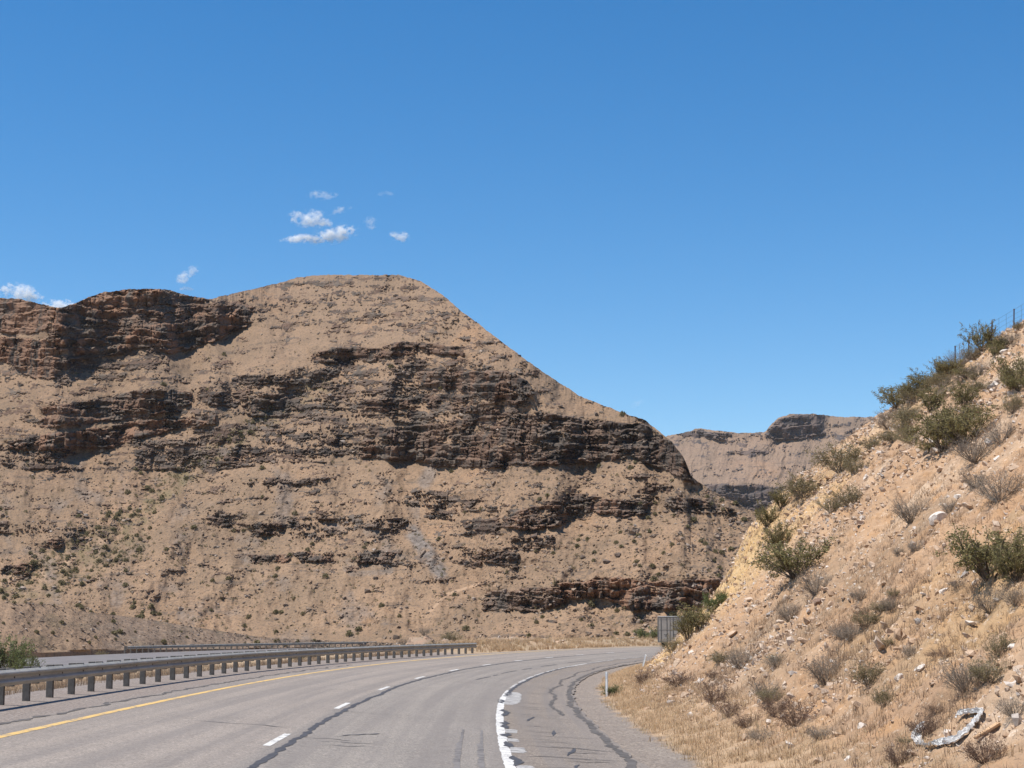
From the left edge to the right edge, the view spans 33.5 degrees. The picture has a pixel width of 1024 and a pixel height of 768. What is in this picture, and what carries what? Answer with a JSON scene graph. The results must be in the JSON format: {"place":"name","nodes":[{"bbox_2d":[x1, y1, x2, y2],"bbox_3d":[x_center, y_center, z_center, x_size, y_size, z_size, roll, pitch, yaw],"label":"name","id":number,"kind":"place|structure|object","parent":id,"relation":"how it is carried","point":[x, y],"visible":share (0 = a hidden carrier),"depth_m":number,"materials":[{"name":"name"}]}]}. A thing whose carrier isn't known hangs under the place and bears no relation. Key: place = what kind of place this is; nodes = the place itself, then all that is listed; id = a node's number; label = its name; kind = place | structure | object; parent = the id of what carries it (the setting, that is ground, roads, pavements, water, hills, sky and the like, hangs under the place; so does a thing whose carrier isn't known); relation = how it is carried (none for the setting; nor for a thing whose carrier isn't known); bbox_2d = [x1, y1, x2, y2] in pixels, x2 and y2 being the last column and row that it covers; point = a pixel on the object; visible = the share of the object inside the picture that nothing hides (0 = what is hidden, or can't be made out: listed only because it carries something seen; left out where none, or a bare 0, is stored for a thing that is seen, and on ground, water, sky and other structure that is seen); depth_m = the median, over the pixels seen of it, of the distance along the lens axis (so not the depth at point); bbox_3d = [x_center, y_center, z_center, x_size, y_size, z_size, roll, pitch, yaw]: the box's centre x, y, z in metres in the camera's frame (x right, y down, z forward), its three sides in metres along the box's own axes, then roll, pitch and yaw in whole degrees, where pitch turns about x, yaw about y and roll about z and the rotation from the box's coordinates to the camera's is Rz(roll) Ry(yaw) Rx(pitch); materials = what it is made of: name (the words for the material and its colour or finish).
{"place":"outdoors","nodes":[
{"label":"outdoors","id":0,"kind":"place"},
{"bbox_2d":[5,647,334,666],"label":"opposite road","id":1,"kind":"structure","parent":0,"point":[67,660],"depth_m":158.31,"materials":[{"name":"grey asphalt"}]},
{"bbox_2d":[0,602,395,658],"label":"embankment","id":2,"kind":"structure","parent":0,"point":[41,639],"depth_m":206.40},
{"bbox_2d":[0,601,393,651],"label":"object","id":3,"kind":"object","parent":2,"relation":"on","point":[198,634],"visible":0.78,"depth_m":214.58,"materials":[{"name":"stone"}]},
{"bbox_2d":[0,634,660,722],"bbox_3d":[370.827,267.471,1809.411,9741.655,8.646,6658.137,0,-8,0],"label":"ground","id":4,"kind":"structure","parent":0,"point":[14,707],"depth_m":47.17,"materials":[{"name":"grey asphalt"}]},
{"bbox_2d":[0,632,39,667],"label":"green bush","id":5,"kind":"object","parent":4,"relation":"on","point":[4,661],"visible":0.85,"depth_m":98.59,"materials":[{"name":"green plant"}]},
{"bbox_2d":[8,653,47,668],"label":"green bush","id":6,"kind":"object","parent":4,"relation":"on","point":[21,663],"visible":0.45,"depth_m":96.62,"materials":[{"name":"green plant"}]},
{"bbox_2d":[0,643,476,704],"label":"guardrail","id":7,"kind":"object","parent":4,"relation":"on","point":[28,676],"visible":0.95,"depth_m":49.24,"materials":[{"name":"metal"}]},
{"bbox_2d":[124,641,376,653],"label":"guardrail","id":8,"kind":"object","parent":4,"relation":"on","point":[148,647],"visible":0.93,"depth_m":214.14,"materials":[{"name":"metal"}]},
{"bbox_2d":[5,638,525,695],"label":"dry median grass","id":9,"kind":"structure","parent":4,"relation":"on","point":[57,685],"depth_m":61.34,"materials":[{"name":"beige plant"}]},
{"bbox_2d":[632,625,657,638],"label":"green bush","id":10,"kind":"object","parent":4,"relation":"on","point":[642,633],"visible":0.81,"depth_m":189.55,"materials":[{"name":"green plant"}]},
{"bbox_2d":[0,646,662,767],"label":"road","id":11,"kind":"structure","parent":0,"point":[429,721],"depth_m":32.60,"materials":[{"name":"grey asphalt"}]},
{"bbox_2d":[0,665,348,723],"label":"tar seam","id":12,"kind":"object","parent":11,"relation":"on","point":[108,703],"visible":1,"depth_m":36.18,"materials":[{"name":"black asphalt"}]},
{"bbox_2d":[0,646,651,737],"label":"yellow edge line","id":13,"kind":"object","parent":11,"relation":"on","point":[49,725],"visible":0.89,"depth_m":35.19,"materials":[{"name":"paint"}]},
{"bbox_2d":[247,651,639,767],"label":"tar seam","id":14,"kind":"object","parent":11,"relation":"on","point":[292,741],"visible":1,"depth_m":30.90,"materials":[{"name":"black asphalt"}]},
{"bbox_2d":[496,690,515,767],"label":"white edge line","id":15,"kind":"object","parent":11,"relation":"on","point":[506,755],"visible":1,"depth_m":31.30,"materials":[{"name":"paint"}]},
{"bbox_2d":[504,692,521,704],"bbox_3d":[0.077,9.306,50.379,0.469,0.028,9.397,0,-8,1],"label":"old paint patch","id":16,"kind":"object","parent":11,"relation":"on","point":[513,697],"visible":1,"depth_m":49.73,"materials":[{"name":"white paint"}]},
{"bbox_2d":[548,659,646,715],"bbox_3d":[4.241,13.953,81.908,2.534,0.028,82.310,-1,-8,6],"label":"tar seam","id":17,"kind":"object","parent":11,"relation":"on","point":[552,702],"visible":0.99,"depth_m":57.62,"materials":[{"name":"black asphalt"}]},
{"bbox_2d":[565,664,636,767],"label":"tar seam","id":18,"kind":"object","parent":11,"relation":"on","point":[631,763],"visible":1,"depth_m":36.44,"materials":[{"name":"black asphalt"}]},
{"bbox_2d":[0,274,755,642],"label":"desert hill","id":19,"kind":"structure","parent":0,"point":[174,322],"depth_m":327.61,"materials":[{"name":"brown stone"}]},
{"bbox_2d":[0,285,739,637],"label":"hill scrub","id":20,"kind":"object","parent":19,"relation":"on","point":[252,539],"visible":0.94,"depth_m":313.81,"materials":[{"name":"green plant"}]},
{"bbox_2d":[0,287,749,638],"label":"hill loose rock","id":21,"kind":"object","parent":19,"relation":"on","point":[630,533],"visible":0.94,"depth_m":297.72,"materials":[{"name":"stone"}]},
{"bbox_2d":[0,0,1023,436],"label":"sky","id":22,"kind":"structure","parent":0,"point":[736,216],"materials":[{"name":"blue"}]},
{"bbox_2d":[398,635,660,653],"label":"dry bank grass","id":23,"kind":"structure","parent":0,"point":[497,646],"depth_m":144.26,"materials":[{"name":"plant"}]},
{"bbox_2d":[657,616,690,646],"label":"road sign","id":24,"kind":"object","parent":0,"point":[664,624],"visible":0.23,"depth_m":167.95,"materials":[{"name":"metal"}]},
{"bbox_2d":[666,413,873,513],"bbox_3d":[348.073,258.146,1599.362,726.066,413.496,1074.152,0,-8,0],"label":"distant butte","id":25,"kind":"object","parent":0,"point":[741,468],"visible":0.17,"depth_m":1383.26,"materials":[{"name":"brown stone"}]},
{"bbox_2d":[572,320,1023,767],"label":"roadside slope","id":26,"kind":"structure","parent":0,"point":[621,731],"depth_m":34.36,"materials":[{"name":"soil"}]},
{"bbox_2d":[656,633,681,652],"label":"olive shrub","id":27,"kind":"object","parent":26,"relation":"on","point":[674,644],"visible":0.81,"depth_m":68.48,"materials":[{"name":"green plant"}]},
{"bbox_2d":[659,667,695,686],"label":"brown weed","id":28,"kind":"object","parent":26,"relation":"on","point":[679,678],"visible":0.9,"depth_m":47.15,"materials":[{"name":"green plant"}]},
{"bbox_2d":[670,611,701,638],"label":"creosote bush","id":29,"kind":"object","parent":26,"relation":"on","point":[682,623],"visible":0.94,"depth_m":64.22,"materials":[{"name":"green plant"}]},
{"bbox_2d":[677,601,716,629],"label":"creosote bush","id":30,"kind":"object","parent":26,"relation":"on","point":[696,617],"visible":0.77,"depth_m":64.26,"materials":[{"name":"green plant"}]},
{"bbox_2d":[699,592,726,611],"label":"green bush","id":31,"kind":"object","parent":26,"relation":"on","point":[711,602],"visible":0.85,"depth_m":68.81,"materials":[{"name":"green plant"}]},
{"bbox_2d":[694,677,734,704],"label":"brown weed","id":32,"kind":"object","parent":26,"relation":"on","point":[711,694],"visible":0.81,"depth_m":37.32,"materials":[{"name":"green plant"}]},
{"bbox_2d":[711,695,745,715],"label":"brown weed","id":33,"kind":"object","parent":26,"relation":"on","point":[729,707],"visible":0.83,"depth_m":33.67,"materials":[{"name":"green plant"}]},
{"bbox_2d":[722,638,759,668],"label":"dry shrub","id":34,"kind":"object","parent":26,"relation":"on","point":[734,657],"visible":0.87,"depth_m":41.01,"materials":[{"name":"brown plant"}]},
{"bbox_2d":[727,708,761,727],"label":"brown weed","id":35,"kind":"object","parent":26,"relation":"on","point":[742,723],"visible":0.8,"depth_m":30.62,"materials":[{"name":"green plant"}]},
{"bbox_2d":[739,724,778,741],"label":"dry shrub","id":36,"kind":"object","parent":26,"relation":"on","point":[752,734],"visible":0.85,"depth_m":28.36,"materials":[{"name":"brown plant"}]},
{"bbox_2d":[742,675,782,701],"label":"dry shrub","id":37,"kind":"object","parent":26,"relation":"on","point":[757,689],"visible":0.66,"depth_m":32.86,"materials":[{"name":"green plant"}]},
{"bbox_2d":[752,499,781,528],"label":"creosote bush","id":38,"kind":"object","parent":26,"relation":"on","point":[764,515],"visible":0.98,"depth_m":71.11,"materials":[{"name":"green plant"}]},
{"bbox_2d":[751,684,785,701],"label":"olive shrub","id":39,"kind":"object","parent":26,"relation":"on","point":[770,695],"visible":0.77,"depth_m":32.21,"materials":[{"name":"green plant"}]},
{"bbox_2d":[756,692,790,717],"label":"brown weed","id":40,"kind":"object","parent":26,"relation":"on","point":[781,705],"visible":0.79,"depth_m":30.24,"materials":[{"name":"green plant"}]},
{"bbox_2d":[758,518,796,548],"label":"creosote bush","id":41,"kind":"object","parent":26,"relation":"on","point":[775,538],"visible":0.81,"depth_m":62.71,"materials":[{"name":"green plant"}]},
{"bbox_2d":[768,489,792,508],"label":"creosote bush","id":42,"kind":"object","parent":26,"relation":"on","point":[781,498],"visible":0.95,"depth_m":72.52,"materials":[{"name":"green plant"}]},
{"bbox_2d":[771,596,803,622],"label":"dry shrub","id":43,"kind":"object","parent":26,"relation":"on","point":[788,612],"visible":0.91,"depth_m":43.63,"materials":[{"name":"brown plant"}]},
{"bbox_2d":[747,534,837,579],"bbox_3d":[8.200,5.082,49.730,2.871,1.362,2.402,-5,-10,30],"label":"creosote bush","id":44,"kind":"object","parent":26,"relation":"on","point":[786,562],"visible":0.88,"depth_m":49.45,"materials":[{"name":"green plant"}]},
{"bbox_2d":[770,692,819,726],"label":"brown weed","id":45,"kind":"object","parent":26,"relation":"on","point":[783,718],"visible":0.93,"depth_m":27.94,"materials":[{"name":"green plant"}]},
{"bbox_2d":[766,466,824,498],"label":"olive shrub","id":46,"kind":"object","parent":26,"relation":"on","point":[798,486],"visible":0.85,"depth_m":70.41,"materials":[{"name":"green plant"}]},
{"bbox_2d":[593,660,1023,767],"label":"dry verge grass","id":47,"kind":"structure","parent":26,"relation":"on","point":[625,704],"depth_m":31.03,"materials":[{"name":"plant"}]},
{"bbox_2d":[786,566,832,597],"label":"dry shrub","id":48,"kind":"object","parent":26,"relation":"on","point":[810,590],"visible":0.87,"depth_m":43.61,"materials":[{"name":"brown plant"}]},
{"bbox_2d":[801,720,835,739],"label":"dry shrub","id":49,"kind":"object","parent":26,"relation":"on","point":[813,732],"visible":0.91,"depth_m":25.33,"materials":[{"name":"brown plant"}]},
{"bbox_2d":[796,640,846,685],"bbox_3d":[5.603,5.040,30.597,1.390,0.857,0.965,7,-11,-42],"label":"dry shrub","id":50,"kind":"object","parent":26,"relation":"on","point":[819,670],"visible":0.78,"depth_m":30.43,"materials":[{"name":"brown plant"}]},
{"bbox_2d":[624,320,1023,767],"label":"slope stones","id":51,"kind":"object","parent":26,"relation":"on","point":[1017,718],"visible":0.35,"depth_m":43.89,"materials":[{"name":"beige stone"}]},
{"bbox_2d":[813,492,844,512],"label":"olive shrub","id":52,"kind":"object","parent":26,"relation":"on","point":[835,505],"visible":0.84,"depth_m":55.68,"materials":[{"name":"green plant"}]},
{"bbox_2d":[642,365,1023,722],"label":"dry low weeds","id":53,"kind":"object","parent":26,"relation":"on","point":[719,678],"visible":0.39,"depth_m":40.27,"materials":[{"name":"brown plant"}]},
{"bbox_2d":[803,435,866,472],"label":"olive shrub","id":54,"kind":"object","parent":26,"relation":"on","point":[838,460],"visible":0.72,"depth_m":68.88,"materials":[{"name":"green plant"}]},
{"bbox_2d":[819,615,858,638],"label":"dry shrub","id":55,"kind":"object","parent":26,"relation":"on","point":[843,626],"visible":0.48,"depth_m":33.53,"materials":[{"name":"brown plant"}]},
{"bbox_2d":[831,623,862,640],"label":"dry shrub","id":56,"kind":"object","parent":26,"relation":"on","point":[849,636],"visible":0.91,"depth_m":31.46,"materials":[{"name":"brown plant"}]},
{"bbox_2d":[829,482,868,506],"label":"olive shrub","id":57,"kind":"object","parent":26,"relation":"on","point":[855,497],"visible":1,"depth_m":54.98,"materials":[{"name":"green plant"}]},
{"bbox_2d":[841,453,869,474],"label":"olive shrub","id":58,"kind":"object","parent":26,"relation":"on","point":[850,467],"visible":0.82,"depth_m":63.69,"materials":[{"name":"green plant"}]},
{"bbox_2d":[847,607,881,626],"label":"olive shrub","id":59,"kind":"object","parent":26,"relation":"on","point":[868,617],"visible":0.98,"depth_m":31.45,"materials":[{"name":"green plant"}]},
{"bbox_2d":[846,654,886,685],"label":"olive shrub","id":60,"kind":"object","parent":26,"relation":"on","point":[864,674],"visible":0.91,"depth_m":27.03,"materials":[{"name":"green plant"}]},
{"bbox_2d":[862,414,895,429],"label":"dry shrub","id":61,"kind":"object","parent":26,"relation":"on","point":[883,424],"visible":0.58,"depth_m":72.51,"materials":[{"name":"brown plant"}]},
{"bbox_2d":[866,682,894,705],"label":"olive shrub","id":62,"kind":"object","parent":26,"relation":"on","point":[881,697],"visible":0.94,"depth_m":24.76,"materials":[{"name":"green plant"}]},
{"bbox_2d":[875,428,902,442],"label":"olive shrub","id":63,"kind":"object","parent":26,"relation":"on","point":[890,439],"visible":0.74,"depth_m":64.37,"materials":[{"name":"green plant"}]},
{"bbox_2d":[871,380,917,408],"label":"creosote bush","id":64,"kind":"object","parent":26,"relation":"on","point":[892,400],"visible":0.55,"depth_m":77.92,"materials":[{"name":"green plant"}]},
{"bbox_2d":[879,739,916,765],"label":"brown weed","id":65,"kind":"object","parent":26,"relation":"on","point":[891,754],"visible":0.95,"depth_m":20.62,"materials":[{"name":"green plant"}]},
{"bbox_2d":[884,400,922,424],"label":"olive shrub","id":66,"kind":"object","parent":26,"relation":"on","point":[906,415],"visible":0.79,"depth_m":66.80,"materials":[{"name":"green plant"}]},
{"bbox_2d":[894,378,922,398],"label":"creosote bush","id":67,"kind":"object","parent":26,"relation":"on","point":[902,385],"visible":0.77,"depth_m":76.90,"materials":[{"name":"green plant"}]},
{"bbox_2d":[883,490,934,523],"bbox_3d":[9.658,2.966,40.980,1.468,0.950,1.466,-5,-10,32],"label":"dry shrub","id":68,"kind":"object","parent":26,"relation":"on","point":[910,510],"visible":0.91,"depth_m":40.92,"materials":[{"name":"brown plant"}]},
{"bbox_2d":[887,382,933,402],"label":"olive shrub","id":69,"kind":"object","parent":26,"relation":"on","point":[910,395],"visible":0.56,"depth_m":76.42,"materials":[{"name":"green plant"}]},
{"bbox_2d":[904,367,938,388],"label":"creosote bush","id":70,"kind":"object","parent":26,"relation":"on","point":[918,380],"visible":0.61,"depth_m":76.77,"materials":[{"name":"green plant"}]},
{"bbox_2d":[903,705,945,738],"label":"brown weed","id":71,"kind":"object","parent":26,"relation":"on","point":[927,726],"visible":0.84,"depth_m":21.39,"materials":[{"name":"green plant"}]},
{"bbox_2d":[915,383,949,411],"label":"creosote bush","id":72,"kind":"object","parent":26,"relation":"on","point":[933,399],"visible":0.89,"depth_m":63.82,"materials":[{"name":"green plant"}]},
{"bbox_2d":[928,511,946,525],"bbox_3d":[9.207,2.925,36.763,0.439,0.319,0.342,-37,-7,-5],"label":"rock","id":73,"kind":"object","parent":26,"relation":"on","point":[937,515],"visible":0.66,"depth_m":36.64,"materials":[{"name":"white stone"}]},
{"bbox_2d":[923,357,953,379],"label":"creosote bush","id":74,"kind":"object","parent":26,"relation":"on","point":[936,367],"visible":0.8,"depth_m":76.06,"materials":[{"name":"green plant"}]},
{"bbox_2d":[920,370,957,386],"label":"olive shrub","id":75,"kind":"object","parent":26,"relation":"on","point":[933,380],"visible":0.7,"depth_m":72.08,"materials":[{"name":"green plant"}]},
{"bbox_2d":[903,395,985,451],"bbox_3d":[13.105,1.261,51.576,2.445,1.734,2.319,-1,-8,9],"label":"creosote bush","id":76,"kind":"object","parent":26,"relation":"on","point":[936,441],"visible":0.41,"depth_m":51.24,"materials":[{"name":"green plant"}]},
{"bbox_2d":[911,707,983,745],"bbox_3d":[5.348,4.207,20.918,0.744,0.485,2.092,0,-8,0],"label":"plastic sheet","id":77,"kind":"object","parent":26,"relation":"on","point":[955,738],"visible":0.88,"depth_m":20.31,"materials":[{"name":"white plastic"}]},
{"bbox_2d":[932,356,964,373],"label":"creosote bush","id":78,"kind":"object","parent":26,"relation":"on","point":[950,364],"visible":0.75,"depth_m":75.86,"materials":[{"name":"green plant"}]},
{"bbox_2d":[919,403,997,446],"bbox_3d":[13.223,1.231,50.350,2.340,1.359,2.184,-3,-9,21],"label":"creosote bush","id":79,"kind":"object","parent":26,"relation":"on","point":[952,429],"visible":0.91,"depth_m":50.08,"materials":[{"name":"green plant"}]},
{"bbox_2d":[930,653,987,694],"bbox_3d":[5.857,3.728,22.001,0.836,0.560,0.943,5,-10,-30],"label":"dry shrub","id":80,"kind":"object","parent":26,"relation":"on","point":[961,674],"visible":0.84,"depth_m":21.95,"materials":[{"name":"brown plant"}]},
{"bbox_2d":[945,343,973,365],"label":"dry shrub","id":81,"kind":"object","parent":26,"relation":"on","point":[952,358],"visible":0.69,"depth_m":76.71,"materials":[{"name":"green plant"}]},
{"bbox_2d":[944,381,982,407],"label":"creosote bush","id":82,"kind":"object","parent":26,"relation":"on","point":[962,395],"visible":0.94,"depth_m":56.00,"materials":[{"name":"green plant"}]},
{"bbox_2d":[959,342,980,360],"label":"olive shrub","id":83,"kind":"object","parent":26,"relation":"on","point":[975,350],"visible":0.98,"depth_m":76.66,"materials":[{"name":"green plant"}]},
{"bbox_2d":[939,427,1004,462],"bbox_3d":[11.657,1.517,43.010,1.645,1.031,2.206,1,-8,-4],"label":"dry shrub","id":84,"kind":"object","parent":26,"relation":"on","point":[974,459],"visible":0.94,"depth_m":42.94,"materials":[{"name":"brown plant"}]},
{"bbox_2d":[957,467,988,488],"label":"dry shrub","id":85,"kind":"object","parent":26,"relation":"on","point":[966,480],"visible":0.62,"depth_m":38.49,"materials":[{"name":"brown plant"}]},
{"bbox_2d":[959,358,994,375],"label":"dry shrub","id":86,"kind":"object","parent":26,"relation":"on","point":[982,367],"visible":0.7,"depth_m":62.36,"materials":[{"name":"brown plant"}]},
{"bbox_2d":[957,319,999,350],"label":"creosote bush","id":87,"kind":"object","parent":26,"relation":"on","point":[978,336],"visible":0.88,"depth_m":76.92,"materials":[{"name":"green plant"}]},
{"bbox_2d":[934,523,1023,581],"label":"creosote bush","id":88,"kind":"object","parent":26,"relation":"on","point":[978,557],"visible":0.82,"depth_m":27.36,"materials":[{"name":"green plant"}]},
{"bbox_2d":[964,377,994,392],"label":"olive shrub","id":89,"kind":"object","parent":26,"relation":"on","point":[980,384],"visible":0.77,"depth_m":56.75,"materials":[{"name":"green plant"}]},
{"bbox_2d":[961,580,1002,613],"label":"dry shrub","id":90,"kind":"object","parent":26,"relation":"on","point":[979,598],"visible":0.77,"depth_m":26.21,"materials":[{"name":"brown plant"}]},
{"bbox_2d":[958,724,1008,763],"bbox_3d":[5.108,3.909,18.441,0.579,0.457,0.482,-2,-8,13],"label":"brown weed","id":91,"kind":"object","parent":26,"relation":"on","point":[972,751],"visible":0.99,"depth_m":18.40,"materials":[{"name":"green plant"}]},
{"bbox_2d":[964,651,1013,682],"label":"olive shrub","id":92,"kind":"object","parent":26,"relation":"on","point":[976,670],"visible":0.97,"depth_m":21.62,"materials":[{"name":"green plant"}]},
{"bbox_2d":[964,465,1023,503],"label":"dry shrub","id":93,"kind":"object","parent":26,"relation":"on","point":[987,494],"visible":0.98,"depth_m":33.85,"materials":[{"name":"brown plant"}]},
{"bbox_2d":[977,416,1018,442],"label":"dry shrub","id":94,"kind":"object","parent":26,"relation":"on","point":[996,434],"visible":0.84,"depth_m":43.03,"materials":[{"name":"brown plant"}]},
{"bbox_2d":[975,630,1021,656],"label":"olive shrub","id":95,"kind":"object","parent":26,"relation":"on","point":[1003,643],"visible":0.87,"depth_m":22.44,"materials":[{"name":"green plant"}]},
{"bbox_2d":[983,351,1023,388],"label":"creosote bush","id":96,"kind":"object","parent":26,"relation":"on","point":[1006,370],"visible":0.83,"depth_m":53.41,"materials":[{"name":"green plant"}]},
{"bbox_2d":[987,535,1023,583],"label":"creosote bush","id":97,"kind":"object","parent":26,"relation":"on","point":[1010,565],"visible":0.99,"depth_m":26.51,"materials":[{"name":"green plant"}]},
{"bbox_2d":[992,689,1023,717],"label":"dry shrub","id":98,"kind":"object","parent":26,"relation":"on","point":[1009,707],"visible":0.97,"depth_m":19.39,"materials":[{"name":"brown plant"}]},
{"bbox_2d":[992,391,1023,413],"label":"olive shrub","id":99,"kind":"object","parent":26,"relation":"on","point":[1013,402],"visible":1,"depth_m":44.60,"materials":[{"name":"green plant"}]},
{"bbox_2d":[994,580,1023,605],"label":"dry shrub","id":100,"kind":"object","parent":26,"relation":"on","point":[1009,599],"visible":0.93,"depth_m":25.47,"materials":[{"name":"brown plant"}]},
{"bbox_2d":[997,374,1023,391],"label":"creosote bush","id":101,"kind":"object","parent":26,"relation":"on","point":[1014,384],"visible":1,"depth_m":51.30,"materials":[{"name":"green plant"}]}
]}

